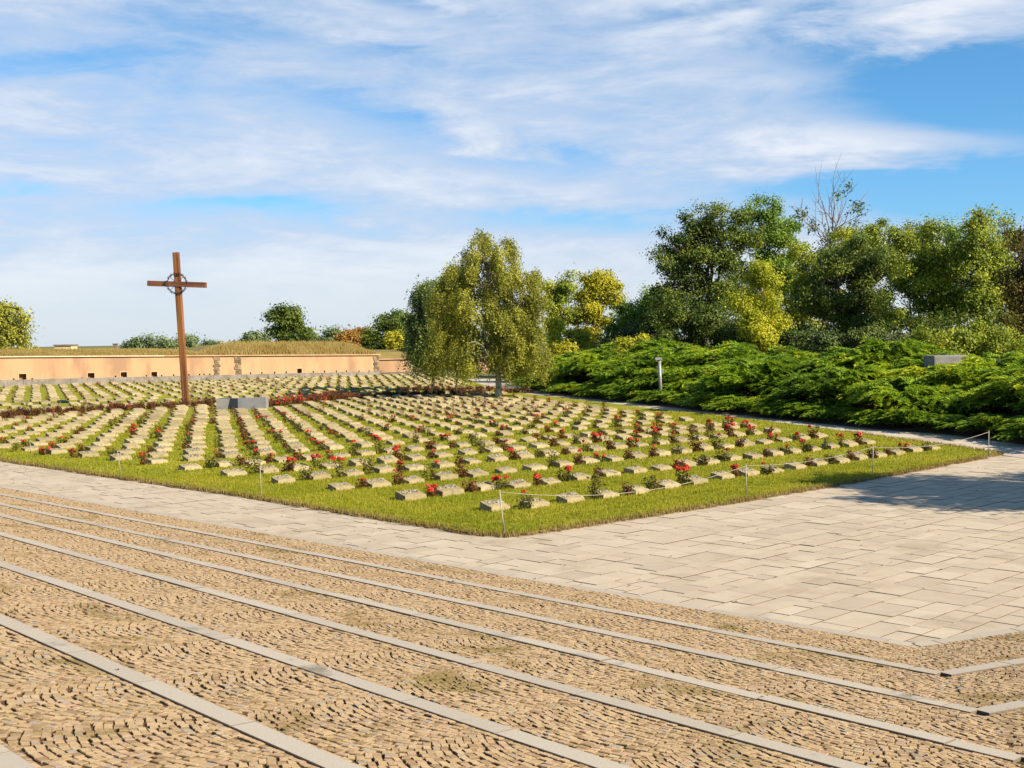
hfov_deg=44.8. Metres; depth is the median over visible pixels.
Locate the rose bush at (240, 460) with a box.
[234,454,246,465]
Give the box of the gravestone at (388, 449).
[382,447,400,452]
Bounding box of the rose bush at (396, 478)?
[391,469,406,484]
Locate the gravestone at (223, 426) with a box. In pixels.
[216,424,231,429]
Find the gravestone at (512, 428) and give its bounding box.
[505,425,522,430]
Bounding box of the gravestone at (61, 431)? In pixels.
[53,428,69,433]
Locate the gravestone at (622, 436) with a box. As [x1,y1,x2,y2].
[615,433,631,439]
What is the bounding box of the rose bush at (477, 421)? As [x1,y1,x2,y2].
[471,417,479,423]
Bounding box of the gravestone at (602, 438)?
[597,435,612,441]
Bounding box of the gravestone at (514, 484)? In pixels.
[504,479,531,488]
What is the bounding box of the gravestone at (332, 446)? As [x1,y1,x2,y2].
[323,443,343,449]
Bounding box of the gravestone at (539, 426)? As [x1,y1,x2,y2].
[531,424,544,428]
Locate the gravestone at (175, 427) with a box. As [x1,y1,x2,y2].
[163,425,178,429]
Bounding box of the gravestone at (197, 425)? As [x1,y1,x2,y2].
[191,424,205,427]
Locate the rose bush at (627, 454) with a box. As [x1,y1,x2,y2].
[623,447,632,458]
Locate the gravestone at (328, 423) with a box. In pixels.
[322,422,338,425]
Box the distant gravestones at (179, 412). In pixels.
[0,373,634,424]
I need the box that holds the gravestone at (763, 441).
[755,439,773,444]
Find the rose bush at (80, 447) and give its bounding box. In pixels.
[77,442,85,450]
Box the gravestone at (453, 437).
[441,434,459,439]
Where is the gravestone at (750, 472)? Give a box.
[737,467,759,476]
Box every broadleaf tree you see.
[0,295,42,349]
[311,324,345,342]
[333,324,373,345]
[353,308,415,358]
[392,311,549,361]
[598,267,744,346]
[639,199,773,328]
[717,256,803,353]
[731,190,817,308]
[763,236,833,330]
[784,230,907,356]
[789,223,861,356]
[816,217,924,285]
[869,213,971,339]
[907,212,974,326]
[918,203,1019,330]
[979,209,1023,351]
[985,223,1023,340]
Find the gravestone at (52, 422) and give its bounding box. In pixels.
[45,421,59,424]
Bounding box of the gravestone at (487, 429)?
[481,427,497,432]
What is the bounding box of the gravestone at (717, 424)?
[706,422,721,425]
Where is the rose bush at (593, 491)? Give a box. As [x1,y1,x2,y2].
[586,473,605,499]
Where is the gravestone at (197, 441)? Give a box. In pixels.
[186,439,205,443]
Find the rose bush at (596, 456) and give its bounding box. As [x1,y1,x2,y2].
[590,453,605,461]
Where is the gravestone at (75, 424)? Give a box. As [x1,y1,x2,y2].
[65,422,81,426]
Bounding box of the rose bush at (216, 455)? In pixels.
[213,449,222,456]
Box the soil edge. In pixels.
[2,429,1002,537]
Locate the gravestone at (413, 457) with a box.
[404,453,425,460]
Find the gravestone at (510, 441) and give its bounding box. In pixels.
[499,438,515,443]
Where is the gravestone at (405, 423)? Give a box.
[400,421,414,425]
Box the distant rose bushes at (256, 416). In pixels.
[0,370,623,423]
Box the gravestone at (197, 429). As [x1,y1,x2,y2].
[189,427,205,431]
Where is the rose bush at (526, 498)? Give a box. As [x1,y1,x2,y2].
[516,489,533,507]
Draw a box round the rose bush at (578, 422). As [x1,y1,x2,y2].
[573,419,581,424]
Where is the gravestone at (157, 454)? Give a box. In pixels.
[147,451,168,457]
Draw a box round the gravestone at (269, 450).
[257,447,275,455]
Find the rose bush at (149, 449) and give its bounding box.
[146,443,155,452]
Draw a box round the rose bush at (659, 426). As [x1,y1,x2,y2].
[653,423,662,429]
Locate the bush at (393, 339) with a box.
[379,326,407,349]
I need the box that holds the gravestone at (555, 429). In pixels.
[550,428,560,431]
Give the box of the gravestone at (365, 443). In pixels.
[355,441,374,447]
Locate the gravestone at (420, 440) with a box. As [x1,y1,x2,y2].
[413,438,429,442]
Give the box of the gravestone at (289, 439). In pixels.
[281,438,298,442]
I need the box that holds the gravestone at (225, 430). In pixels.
[217,428,235,433]
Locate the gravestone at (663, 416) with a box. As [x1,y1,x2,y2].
[661,414,671,418]
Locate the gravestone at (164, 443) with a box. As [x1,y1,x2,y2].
[153,441,173,446]
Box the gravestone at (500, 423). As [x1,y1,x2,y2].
[493,422,508,426]
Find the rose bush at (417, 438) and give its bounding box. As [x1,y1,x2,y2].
[408,429,421,442]
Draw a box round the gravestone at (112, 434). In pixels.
[100,432,117,436]
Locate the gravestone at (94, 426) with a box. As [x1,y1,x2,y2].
[88,424,102,427]
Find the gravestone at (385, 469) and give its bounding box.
[371,465,395,473]
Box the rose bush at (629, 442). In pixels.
[625,437,640,447]
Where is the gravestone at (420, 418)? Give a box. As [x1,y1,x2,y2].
[414,417,427,420]
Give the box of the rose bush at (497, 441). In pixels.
[492,435,501,443]
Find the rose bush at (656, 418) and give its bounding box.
[653,413,661,422]
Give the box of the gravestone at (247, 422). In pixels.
[241,421,255,423]
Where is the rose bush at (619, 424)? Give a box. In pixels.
[612,420,626,433]
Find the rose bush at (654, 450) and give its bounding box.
[648,444,657,456]
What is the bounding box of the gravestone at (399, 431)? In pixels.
[394,429,409,433]
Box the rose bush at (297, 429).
[295,423,301,432]
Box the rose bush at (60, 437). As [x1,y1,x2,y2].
[56,436,69,443]
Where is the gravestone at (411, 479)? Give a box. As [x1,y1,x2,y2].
[400,476,424,483]
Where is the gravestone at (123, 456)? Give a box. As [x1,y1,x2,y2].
[110,453,131,460]
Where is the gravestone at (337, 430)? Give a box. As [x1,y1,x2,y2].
[333,428,348,433]
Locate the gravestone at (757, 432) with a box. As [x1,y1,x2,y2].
[747,429,762,434]
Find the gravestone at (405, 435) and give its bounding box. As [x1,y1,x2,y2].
[402,431,421,438]
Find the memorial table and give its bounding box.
[216,397,268,408]
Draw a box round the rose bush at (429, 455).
[426,449,435,458]
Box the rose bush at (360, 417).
[357,413,363,420]
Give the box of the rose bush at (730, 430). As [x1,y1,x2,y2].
[722,422,735,436]
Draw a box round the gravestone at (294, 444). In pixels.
[285,441,303,446]
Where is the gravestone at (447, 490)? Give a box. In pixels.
[434,484,464,496]
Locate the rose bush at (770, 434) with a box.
[767,432,778,440]
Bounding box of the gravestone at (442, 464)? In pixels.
[431,461,454,468]
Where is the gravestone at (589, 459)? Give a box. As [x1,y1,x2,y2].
[576,456,599,463]
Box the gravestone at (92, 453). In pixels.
[78,450,98,457]
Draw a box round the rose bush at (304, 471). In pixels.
[299,465,312,480]
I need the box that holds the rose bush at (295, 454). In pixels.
[291,449,303,459]
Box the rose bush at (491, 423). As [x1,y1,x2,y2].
[487,420,499,426]
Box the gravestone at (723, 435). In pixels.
[710,432,727,438]
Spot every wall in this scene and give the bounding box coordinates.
[0,339,380,386]
[370,349,488,374]
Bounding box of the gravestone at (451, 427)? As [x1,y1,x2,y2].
[445,425,460,430]
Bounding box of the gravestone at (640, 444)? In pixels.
[633,442,648,446]
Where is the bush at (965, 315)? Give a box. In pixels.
[867,304,1020,365]
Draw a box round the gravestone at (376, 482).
[364,478,391,487]
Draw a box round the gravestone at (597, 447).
[586,444,605,451]
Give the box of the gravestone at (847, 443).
[839,440,858,446]
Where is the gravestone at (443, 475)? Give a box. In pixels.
[433,471,458,480]
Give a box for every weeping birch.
[397,274,461,389]
[417,228,558,397]
[423,256,479,393]
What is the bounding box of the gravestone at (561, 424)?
[556,422,569,426]
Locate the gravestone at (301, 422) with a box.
[293,420,308,424]
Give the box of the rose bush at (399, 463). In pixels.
[395,459,404,471]
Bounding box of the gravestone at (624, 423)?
[615,421,631,426]
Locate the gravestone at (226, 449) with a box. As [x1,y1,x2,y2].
[218,446,238,451]
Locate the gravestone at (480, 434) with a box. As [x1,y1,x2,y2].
[469,432,486,437]
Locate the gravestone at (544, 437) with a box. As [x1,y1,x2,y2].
[541,435,557,440]
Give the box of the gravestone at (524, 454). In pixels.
[516,450,534,458]
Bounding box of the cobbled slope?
[0,487,1023,767]
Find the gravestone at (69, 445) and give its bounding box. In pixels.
[55,442,75,448]
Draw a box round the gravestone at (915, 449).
[904,445,922,452]
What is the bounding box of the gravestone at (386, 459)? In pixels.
[376,455,397,463]
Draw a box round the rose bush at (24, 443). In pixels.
[17,439,29,446]
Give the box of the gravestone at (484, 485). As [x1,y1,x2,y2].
[473,481,497,491]
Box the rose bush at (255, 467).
[242,455,265,473]
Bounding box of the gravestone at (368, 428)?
[358,426,374,431]
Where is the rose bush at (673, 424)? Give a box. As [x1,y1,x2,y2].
[667,422,678,434]
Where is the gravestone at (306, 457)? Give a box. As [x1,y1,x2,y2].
[300,453,321,460]
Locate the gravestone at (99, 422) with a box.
[92,421,107,424]
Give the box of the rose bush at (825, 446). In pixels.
[822,436,830,449]
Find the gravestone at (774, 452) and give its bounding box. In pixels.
[762,449,783,456]
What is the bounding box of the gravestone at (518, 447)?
[507,444,526,450]
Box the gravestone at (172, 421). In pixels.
[168,419,181,422]
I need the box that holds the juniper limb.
[960,393,1007,417]
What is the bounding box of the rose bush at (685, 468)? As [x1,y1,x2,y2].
[672,464,692,485]
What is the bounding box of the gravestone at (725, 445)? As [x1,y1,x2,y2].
[715,443,734,448]
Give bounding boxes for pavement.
[0,455,1023,646]
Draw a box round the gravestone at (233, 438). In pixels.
[219,436,237,440]
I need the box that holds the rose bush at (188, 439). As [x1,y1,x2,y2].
[181,432,192,443]
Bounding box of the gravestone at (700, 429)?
[693,427,705,431]
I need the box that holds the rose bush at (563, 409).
[560,407,569,416]
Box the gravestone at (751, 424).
[740,422,756,427]
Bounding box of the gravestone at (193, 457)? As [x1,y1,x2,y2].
[183,453,203,461]
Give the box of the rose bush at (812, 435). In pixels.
[807,425,818,438]
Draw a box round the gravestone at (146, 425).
[139,424,154,427]
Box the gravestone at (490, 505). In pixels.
[480,499,510,511]
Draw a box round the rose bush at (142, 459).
[138,454,147,464]
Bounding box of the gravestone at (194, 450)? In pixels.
[183,447,205,454]
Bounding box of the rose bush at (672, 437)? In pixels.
[668,431,679,442]
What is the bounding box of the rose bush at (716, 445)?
[710,433,723,449]
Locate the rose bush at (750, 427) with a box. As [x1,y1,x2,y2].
[745,425,756,435]
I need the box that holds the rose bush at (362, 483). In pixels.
[355,478,367,487]
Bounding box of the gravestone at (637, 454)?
[626,451,647,458]
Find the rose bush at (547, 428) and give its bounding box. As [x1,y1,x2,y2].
[544,425,551,432]
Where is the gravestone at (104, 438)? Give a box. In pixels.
[96,436,115,441]
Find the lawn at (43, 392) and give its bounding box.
[0,371,1000,535]
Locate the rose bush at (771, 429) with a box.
[766,425,774,432]
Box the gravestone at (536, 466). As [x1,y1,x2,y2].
[522,463,547,470]
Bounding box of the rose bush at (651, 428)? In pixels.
[645,426,655,435]
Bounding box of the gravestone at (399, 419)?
[391,418,405,421]
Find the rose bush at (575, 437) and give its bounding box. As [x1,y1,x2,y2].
[571,432,580,443]
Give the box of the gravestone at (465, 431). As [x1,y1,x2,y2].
[458,429,473,433]
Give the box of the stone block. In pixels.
[924,355,968,369]
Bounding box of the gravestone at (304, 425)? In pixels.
[298,423,312,427]
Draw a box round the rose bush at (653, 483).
[640,475,659,489]
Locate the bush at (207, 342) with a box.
[198,335,237,345]
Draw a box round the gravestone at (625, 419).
[620,417,632,421]
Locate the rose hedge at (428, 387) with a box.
[395,383,493,391]
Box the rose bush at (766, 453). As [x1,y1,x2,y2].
[759,447,770,456]
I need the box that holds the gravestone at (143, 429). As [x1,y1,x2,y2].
[136,427,150,431]
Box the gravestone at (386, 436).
[377,434,392,440]
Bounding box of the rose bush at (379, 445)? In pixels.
[371,437,385,453]
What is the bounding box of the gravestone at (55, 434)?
[45,432,62,436]
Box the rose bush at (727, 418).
[722,416,735,423]
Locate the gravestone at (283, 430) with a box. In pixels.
[272,429,288,433]
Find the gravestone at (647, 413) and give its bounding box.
[640,411,653,415]
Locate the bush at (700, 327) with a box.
[636,287,789,348]
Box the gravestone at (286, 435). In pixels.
[277,433,294,437]
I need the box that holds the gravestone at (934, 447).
[921,445,940,449]
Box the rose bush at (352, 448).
[346,440,359,456]
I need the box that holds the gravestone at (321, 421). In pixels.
[316,419,329,423]
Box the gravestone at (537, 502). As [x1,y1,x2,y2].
[520,498,549,507]
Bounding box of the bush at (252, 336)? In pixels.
[239,328,272,343]
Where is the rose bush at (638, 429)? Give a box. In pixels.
[633,423,644,432]
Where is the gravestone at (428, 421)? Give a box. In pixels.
[424,419,439,423]
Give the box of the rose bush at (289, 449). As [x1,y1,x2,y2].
[283,446,292,452]
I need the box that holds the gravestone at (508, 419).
[503,418,517,421]
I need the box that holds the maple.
[259,302,323,342]
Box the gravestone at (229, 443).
[218,440,237,446]
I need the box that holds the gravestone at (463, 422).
[456,420,471,424]
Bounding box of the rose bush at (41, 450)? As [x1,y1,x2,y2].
[38,446,50,454]
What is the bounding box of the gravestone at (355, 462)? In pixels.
[348,459,371,466]
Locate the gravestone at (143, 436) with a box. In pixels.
[130,434,148,438]
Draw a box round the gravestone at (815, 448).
[803,446,821,451]
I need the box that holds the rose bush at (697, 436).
[687,427,701,440]
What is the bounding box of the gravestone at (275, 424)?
[268,422,283,426]
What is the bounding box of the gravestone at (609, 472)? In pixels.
[596,469,620,476]
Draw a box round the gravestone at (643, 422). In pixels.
[636,420,650,424]
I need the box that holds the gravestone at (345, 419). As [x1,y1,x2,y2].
[339,418,353,421]
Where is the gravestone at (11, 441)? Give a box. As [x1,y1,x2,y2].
[5,438,22,443]
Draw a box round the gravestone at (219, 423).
[216,422,231,425]
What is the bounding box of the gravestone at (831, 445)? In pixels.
[821,443,839,448]
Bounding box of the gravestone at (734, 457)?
[720,454,741,460]
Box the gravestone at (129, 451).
[115,449,135,453]
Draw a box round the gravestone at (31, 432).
[24,431,40,435]
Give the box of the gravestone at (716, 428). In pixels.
[708,426,723,430]
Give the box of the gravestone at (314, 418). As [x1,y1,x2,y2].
[311,416,324,420]
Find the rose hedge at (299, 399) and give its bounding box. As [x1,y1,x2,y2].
[269,390,353,406]
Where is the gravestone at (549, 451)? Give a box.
[539,449,559,456]
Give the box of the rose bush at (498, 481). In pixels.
[490,475,509,489]
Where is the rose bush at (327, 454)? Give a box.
[325,450,333,458]
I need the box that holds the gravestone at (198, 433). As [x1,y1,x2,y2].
[189,431,205,434]
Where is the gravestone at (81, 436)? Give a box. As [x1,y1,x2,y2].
[70,434,87,438]
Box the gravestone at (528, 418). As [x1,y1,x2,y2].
[523,416,534,420]
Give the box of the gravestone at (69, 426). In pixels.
[60,424,75,429]
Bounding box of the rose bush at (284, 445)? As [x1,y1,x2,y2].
[279,441,287,447]
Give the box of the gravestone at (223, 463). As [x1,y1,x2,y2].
[213,460,234,467]
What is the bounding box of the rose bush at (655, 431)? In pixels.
[651,428,661,443]
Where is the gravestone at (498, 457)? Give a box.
[487,453,507,461]
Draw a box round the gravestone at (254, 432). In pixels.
[246,429,263,435]
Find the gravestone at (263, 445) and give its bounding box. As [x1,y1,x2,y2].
[253,443,271,448]
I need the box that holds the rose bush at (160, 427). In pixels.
[153,423,163,432]
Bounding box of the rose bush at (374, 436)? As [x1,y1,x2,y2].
[370,434,377,440]
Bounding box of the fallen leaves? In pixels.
[14,450,1020,703]
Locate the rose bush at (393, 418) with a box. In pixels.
[387,415,395,421]
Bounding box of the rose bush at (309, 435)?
[303,430,313,440]
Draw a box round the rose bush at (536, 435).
[532,431,543,439]
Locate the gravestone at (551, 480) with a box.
[540,477,561,484]
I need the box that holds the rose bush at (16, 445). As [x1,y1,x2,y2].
[10,440,19,451]
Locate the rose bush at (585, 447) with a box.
[580,440,590,451]
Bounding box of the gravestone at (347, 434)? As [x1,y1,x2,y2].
[340,432,357,437]
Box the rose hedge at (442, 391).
[345,385,535,398]
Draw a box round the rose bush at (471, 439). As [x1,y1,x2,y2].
[467,431,481,445]
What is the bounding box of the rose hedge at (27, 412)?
[0,396,215,417]
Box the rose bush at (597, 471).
[593,465,605,477]
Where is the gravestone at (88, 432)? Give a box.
[77,430,94,434]
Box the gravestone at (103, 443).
[91,441,111,445]
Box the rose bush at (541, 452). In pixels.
[535,448,544,457]
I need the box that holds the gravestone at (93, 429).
[84,428,100,431]
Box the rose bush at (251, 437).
[246,436,256,444]
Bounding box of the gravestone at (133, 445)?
[122,442,140,448]
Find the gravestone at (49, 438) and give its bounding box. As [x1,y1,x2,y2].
[36,436,55,441]
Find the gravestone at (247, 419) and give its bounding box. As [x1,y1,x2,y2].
[240,418,255,421]
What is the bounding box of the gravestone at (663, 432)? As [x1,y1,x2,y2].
[656,430,670,435]
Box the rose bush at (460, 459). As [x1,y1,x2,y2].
[454,453,464,464]
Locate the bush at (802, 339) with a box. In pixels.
[782,322,907,357]
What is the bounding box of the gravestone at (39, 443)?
[29,441,47,445]
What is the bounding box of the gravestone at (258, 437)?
[248,435,264,439]
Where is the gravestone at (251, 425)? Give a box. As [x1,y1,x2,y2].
[244,423,258,427]
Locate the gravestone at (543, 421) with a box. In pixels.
[537,418,551,423]
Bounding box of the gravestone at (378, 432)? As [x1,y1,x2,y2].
[368,431,384,435]
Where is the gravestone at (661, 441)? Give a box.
[651,439,668,444]
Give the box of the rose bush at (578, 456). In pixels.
[572,449,584,464]
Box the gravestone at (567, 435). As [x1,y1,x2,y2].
[563,433,574,438]
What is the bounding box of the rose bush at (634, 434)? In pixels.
[631,430,638,438]
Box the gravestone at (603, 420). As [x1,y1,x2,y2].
[596,418,611,422]
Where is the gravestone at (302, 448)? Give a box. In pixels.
[289,446,309,452]
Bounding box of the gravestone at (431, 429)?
[420,427,435,431]
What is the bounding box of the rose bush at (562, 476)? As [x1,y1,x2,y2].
[556,465,574,481]
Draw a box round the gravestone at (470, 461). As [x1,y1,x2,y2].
[461,458,481,464]
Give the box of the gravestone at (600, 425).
[596,423,608,427]
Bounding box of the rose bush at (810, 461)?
[802,455,812,466]
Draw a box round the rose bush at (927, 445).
[920,442,931,450]
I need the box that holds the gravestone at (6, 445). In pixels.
[0,443,11,448]
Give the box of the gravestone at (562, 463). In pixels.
[551,460,573,467]
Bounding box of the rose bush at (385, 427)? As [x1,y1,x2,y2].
[381,423,390,430]
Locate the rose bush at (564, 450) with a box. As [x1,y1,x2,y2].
[560,447,568,454]
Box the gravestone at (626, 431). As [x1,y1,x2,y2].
[619,429,634,433]
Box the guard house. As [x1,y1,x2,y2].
[53,344,77,349]
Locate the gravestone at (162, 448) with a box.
[152,446,171,451]
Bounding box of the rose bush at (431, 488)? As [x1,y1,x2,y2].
[423,484,438,496]
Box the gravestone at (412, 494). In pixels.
[395,489,426,500]
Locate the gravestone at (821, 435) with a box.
[811,432,827,437]
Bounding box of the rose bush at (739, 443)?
[735,435,747,446]
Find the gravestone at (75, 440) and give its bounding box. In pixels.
[63,437,82,443]
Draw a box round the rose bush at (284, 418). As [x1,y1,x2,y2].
[280,412,287,422]
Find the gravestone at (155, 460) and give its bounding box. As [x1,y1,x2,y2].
[146,458,167,463]
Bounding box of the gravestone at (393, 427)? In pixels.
[386,426,400,430]
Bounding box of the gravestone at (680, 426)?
[675,425,688,428]
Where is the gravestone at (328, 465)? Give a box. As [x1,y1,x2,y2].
[319,462,340,468]
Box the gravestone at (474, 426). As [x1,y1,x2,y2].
[468,423,484,428]
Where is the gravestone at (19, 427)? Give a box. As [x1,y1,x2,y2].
[11,425,26,429]
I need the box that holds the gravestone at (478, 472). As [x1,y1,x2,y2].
[464,468,488,477]
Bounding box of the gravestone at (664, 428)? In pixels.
[658,426,669,430]
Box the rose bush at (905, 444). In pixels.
[897,442,908,451]
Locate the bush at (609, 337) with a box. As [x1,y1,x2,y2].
[588,314,654,350]
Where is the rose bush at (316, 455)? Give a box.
[309,453,324,467]
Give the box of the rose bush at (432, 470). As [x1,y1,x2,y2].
[416,460,439,480]
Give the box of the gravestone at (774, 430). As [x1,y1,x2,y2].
[764,427,780,432]
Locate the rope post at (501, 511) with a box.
[499,490,504,531]
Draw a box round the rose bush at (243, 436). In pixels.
[240,431,247,440]
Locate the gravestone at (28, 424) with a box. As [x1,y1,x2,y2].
[17,422,32,425]
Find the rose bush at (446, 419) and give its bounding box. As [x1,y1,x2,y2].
[444,415,452,421]
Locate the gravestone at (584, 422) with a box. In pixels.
[574,420,590,424]
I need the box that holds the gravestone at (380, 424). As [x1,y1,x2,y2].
[376,422,391,426]
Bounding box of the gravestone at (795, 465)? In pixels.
[784,462,805,469]
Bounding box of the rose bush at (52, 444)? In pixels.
[48,441,56,447]
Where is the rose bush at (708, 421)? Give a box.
[705,419,714,430]
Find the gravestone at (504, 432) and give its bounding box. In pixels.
[496,430,513,435]
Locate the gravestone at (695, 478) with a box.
[682,475,707,484]
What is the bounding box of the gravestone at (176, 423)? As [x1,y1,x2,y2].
[167,422,182,425]
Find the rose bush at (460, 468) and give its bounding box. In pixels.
[453,461,469,477]
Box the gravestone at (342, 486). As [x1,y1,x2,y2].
[328,482,354,490]
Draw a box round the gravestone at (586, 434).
[580,431,590,436]
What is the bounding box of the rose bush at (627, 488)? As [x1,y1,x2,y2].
[619,482,633,495]
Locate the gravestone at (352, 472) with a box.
[341,469,363,476]
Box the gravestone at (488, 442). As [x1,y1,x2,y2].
[476,440,494,445]
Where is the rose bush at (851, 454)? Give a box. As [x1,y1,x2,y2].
[844,447,854,460]
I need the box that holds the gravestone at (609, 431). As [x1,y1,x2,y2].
[602,429,616,434]
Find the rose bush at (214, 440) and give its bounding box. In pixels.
[213,437,221,447]
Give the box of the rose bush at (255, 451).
[249,448,261,455]
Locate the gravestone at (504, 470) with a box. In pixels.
[495,466,517,473]
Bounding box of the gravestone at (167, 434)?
[158,432,176,436]
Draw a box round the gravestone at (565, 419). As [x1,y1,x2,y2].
[559,417,571,421]
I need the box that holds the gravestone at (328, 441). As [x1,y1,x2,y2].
[316,439,334,444]
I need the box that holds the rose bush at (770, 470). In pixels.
[760,462,776,474]
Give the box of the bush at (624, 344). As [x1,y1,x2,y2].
[610,333,651,354]
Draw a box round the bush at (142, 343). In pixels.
[119,329,188,349]
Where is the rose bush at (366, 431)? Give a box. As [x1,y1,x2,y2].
[363,426,372,436]
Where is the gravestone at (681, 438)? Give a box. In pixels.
[671,436,689,442]
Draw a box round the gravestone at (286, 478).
[271,474,295,483]
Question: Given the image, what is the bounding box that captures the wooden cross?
[147,252,206,405]
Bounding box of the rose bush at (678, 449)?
[667,440,682,454]
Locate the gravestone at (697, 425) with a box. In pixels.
[690,423,704,427]
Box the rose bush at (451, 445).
[446,440,456,447]
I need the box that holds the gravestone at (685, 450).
[673,447,691,453]
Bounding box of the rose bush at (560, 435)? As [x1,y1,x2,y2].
[557,428,564,438]
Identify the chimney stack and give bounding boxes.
[112,343,117,348]
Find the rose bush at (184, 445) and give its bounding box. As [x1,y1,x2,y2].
[182,440,188,448]
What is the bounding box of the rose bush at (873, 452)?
[865,444,879,458]
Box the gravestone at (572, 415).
[564,414,577,417]
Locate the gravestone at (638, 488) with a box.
[623,485,650,494]
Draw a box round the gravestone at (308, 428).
[299,427,316,432]
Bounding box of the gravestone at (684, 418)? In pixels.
[679,416,693,420]
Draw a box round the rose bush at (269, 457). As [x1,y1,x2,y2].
[264,452,275,462]
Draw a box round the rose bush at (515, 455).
[506,447,521,459]
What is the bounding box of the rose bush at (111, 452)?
[107,447,117,454]
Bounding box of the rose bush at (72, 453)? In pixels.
[68,448,78,457]
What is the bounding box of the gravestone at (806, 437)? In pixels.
[793,433,810,439]
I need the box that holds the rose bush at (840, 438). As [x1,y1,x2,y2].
[836,433,844,447]
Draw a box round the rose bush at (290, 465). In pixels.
[279,456,296,471]
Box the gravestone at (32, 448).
[21,446,38,450]
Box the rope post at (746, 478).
[745,464,746,492]
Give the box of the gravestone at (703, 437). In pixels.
[692,435,708,440]
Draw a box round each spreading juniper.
[519,377,563,386]
[526,379,578,388]
[529,378,586,388]
[540,383,577,393]
[546,355,575,381]
[549,363,595,381]
[549,381,597,394]
[550,352,627,383]
[555,350,603,362]
[565,387,592,394]
[572,381,621,396]
[580,353,638,369]
[582,337,675,356]
[585,386,615,397]
[587,362,657,387]
[588,373,606,381]
[592,352,665,369]
[593,383,651,398]
[595,354,612,360]
[602,386,663,399]
[615,345,719,369]
[618,340,713,354]
[618,368,665,387]
[619,366,688,390]
[626,390,675,403]
[628,390,657,400]
[645,389,713,402]
[655,366,720,392]
[663,391,704,405]
[667,341,766,366]
[668,361,723,377]
[669,362,700,368]
[673,391,750,410]
[678,390,738,403]
[680,341,802,367]
[681,355,805,397]
[685,375,733,392]
[690,358,756,377]
[700,395,769,412]
[703,375,763,394]
[724,356,797,374]
[732,395,809,409]
[736,356,820,379]
[746,377,826,399]
[747,400,808,415]
[749,350,819,362]
[761,376,844,400]
[770,397,854,417]
[771,363,892,406]
[776,365,824,382]
[794,336,974,372]
[796,403,861,420]
[813,360,898,382]
[825,407,884,424]
[835,376,920,408]
[844,409,928,425]
[846,376,972,409]
[852,373,903,384]
[868,406,972,428]
[876,351,985,373]
[881,362,979,392]
[895,363,1007,393]
[911,384,1015,414]
[917,412,1012,431]
[931,349,1023,384]
[932,375,1023,415]
[936,413,1023,436]
[971,355,1023,380]
[983,367,1023,396]
[990,417,1023,441]
[997,423,1023,437]
[1005,366,1023,394]
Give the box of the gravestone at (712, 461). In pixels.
[698,457,719,464]
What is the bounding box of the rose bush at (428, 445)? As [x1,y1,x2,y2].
[424,436,436,449]
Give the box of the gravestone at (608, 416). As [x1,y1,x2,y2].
[601,414,613,418]
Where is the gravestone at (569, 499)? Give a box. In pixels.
[556,492,584,503]
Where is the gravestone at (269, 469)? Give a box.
[256,465,279,473]
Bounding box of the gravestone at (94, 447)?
[85,445,105,451]
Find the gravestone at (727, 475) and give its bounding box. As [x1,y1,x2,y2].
[710,470,734,479]
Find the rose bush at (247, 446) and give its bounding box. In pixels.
[242,440,256,450]
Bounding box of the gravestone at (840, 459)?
[828,455,849,463]
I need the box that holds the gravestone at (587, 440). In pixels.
[575,437,591,443]
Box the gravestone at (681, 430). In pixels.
[673,428,689,434]
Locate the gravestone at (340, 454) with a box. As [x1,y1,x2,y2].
[329,452,350,458]
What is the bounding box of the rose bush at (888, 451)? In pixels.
[883,445,892,455]
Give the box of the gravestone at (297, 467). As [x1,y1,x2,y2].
[287,463,310,470]
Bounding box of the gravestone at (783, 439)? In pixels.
[774,437,791,441]
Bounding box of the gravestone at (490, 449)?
[483,446,502,452]
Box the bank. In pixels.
[503,360,1023,443]
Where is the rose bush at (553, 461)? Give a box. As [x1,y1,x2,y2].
[545,450,559,467]
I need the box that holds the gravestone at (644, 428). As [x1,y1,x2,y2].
[642,426,652,431]
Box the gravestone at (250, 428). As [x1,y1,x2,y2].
[244,427,257,430]
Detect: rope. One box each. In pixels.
[503,466,744,495]
[750,447,871,465]
[877,432,987,447]
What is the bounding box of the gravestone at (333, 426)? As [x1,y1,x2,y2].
[325,425,341,429]
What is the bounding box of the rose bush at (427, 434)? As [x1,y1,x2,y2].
[418,425,432,436]
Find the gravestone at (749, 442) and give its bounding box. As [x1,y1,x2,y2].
[735,439,754,446]
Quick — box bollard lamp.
[655,357,663,397]
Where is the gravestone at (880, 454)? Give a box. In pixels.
[868,451,887,457]
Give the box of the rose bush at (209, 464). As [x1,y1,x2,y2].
[205,455,221,467]
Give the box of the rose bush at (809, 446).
[799,438,813,451]
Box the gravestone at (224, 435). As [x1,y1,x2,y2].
[218,433,234,437]
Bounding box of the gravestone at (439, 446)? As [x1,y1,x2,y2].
[429,444,448,449]
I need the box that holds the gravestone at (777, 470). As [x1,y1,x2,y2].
[761,465,783,473]
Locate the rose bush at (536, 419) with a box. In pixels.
[532,414,539,423]
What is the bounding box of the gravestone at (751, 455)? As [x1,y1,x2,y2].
[743,452,763,458]
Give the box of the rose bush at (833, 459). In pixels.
[822,453,836,463]
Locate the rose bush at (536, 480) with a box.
[532,473,542,484]
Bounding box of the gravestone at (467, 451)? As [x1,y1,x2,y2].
[458,448,477,455]
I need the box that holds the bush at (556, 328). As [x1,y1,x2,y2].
[539,312,597,352]
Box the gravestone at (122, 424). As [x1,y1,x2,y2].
[115,422,130,425]
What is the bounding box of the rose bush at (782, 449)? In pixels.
[777,444,791,454]
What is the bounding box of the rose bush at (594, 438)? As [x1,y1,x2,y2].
[590,432,602,442]

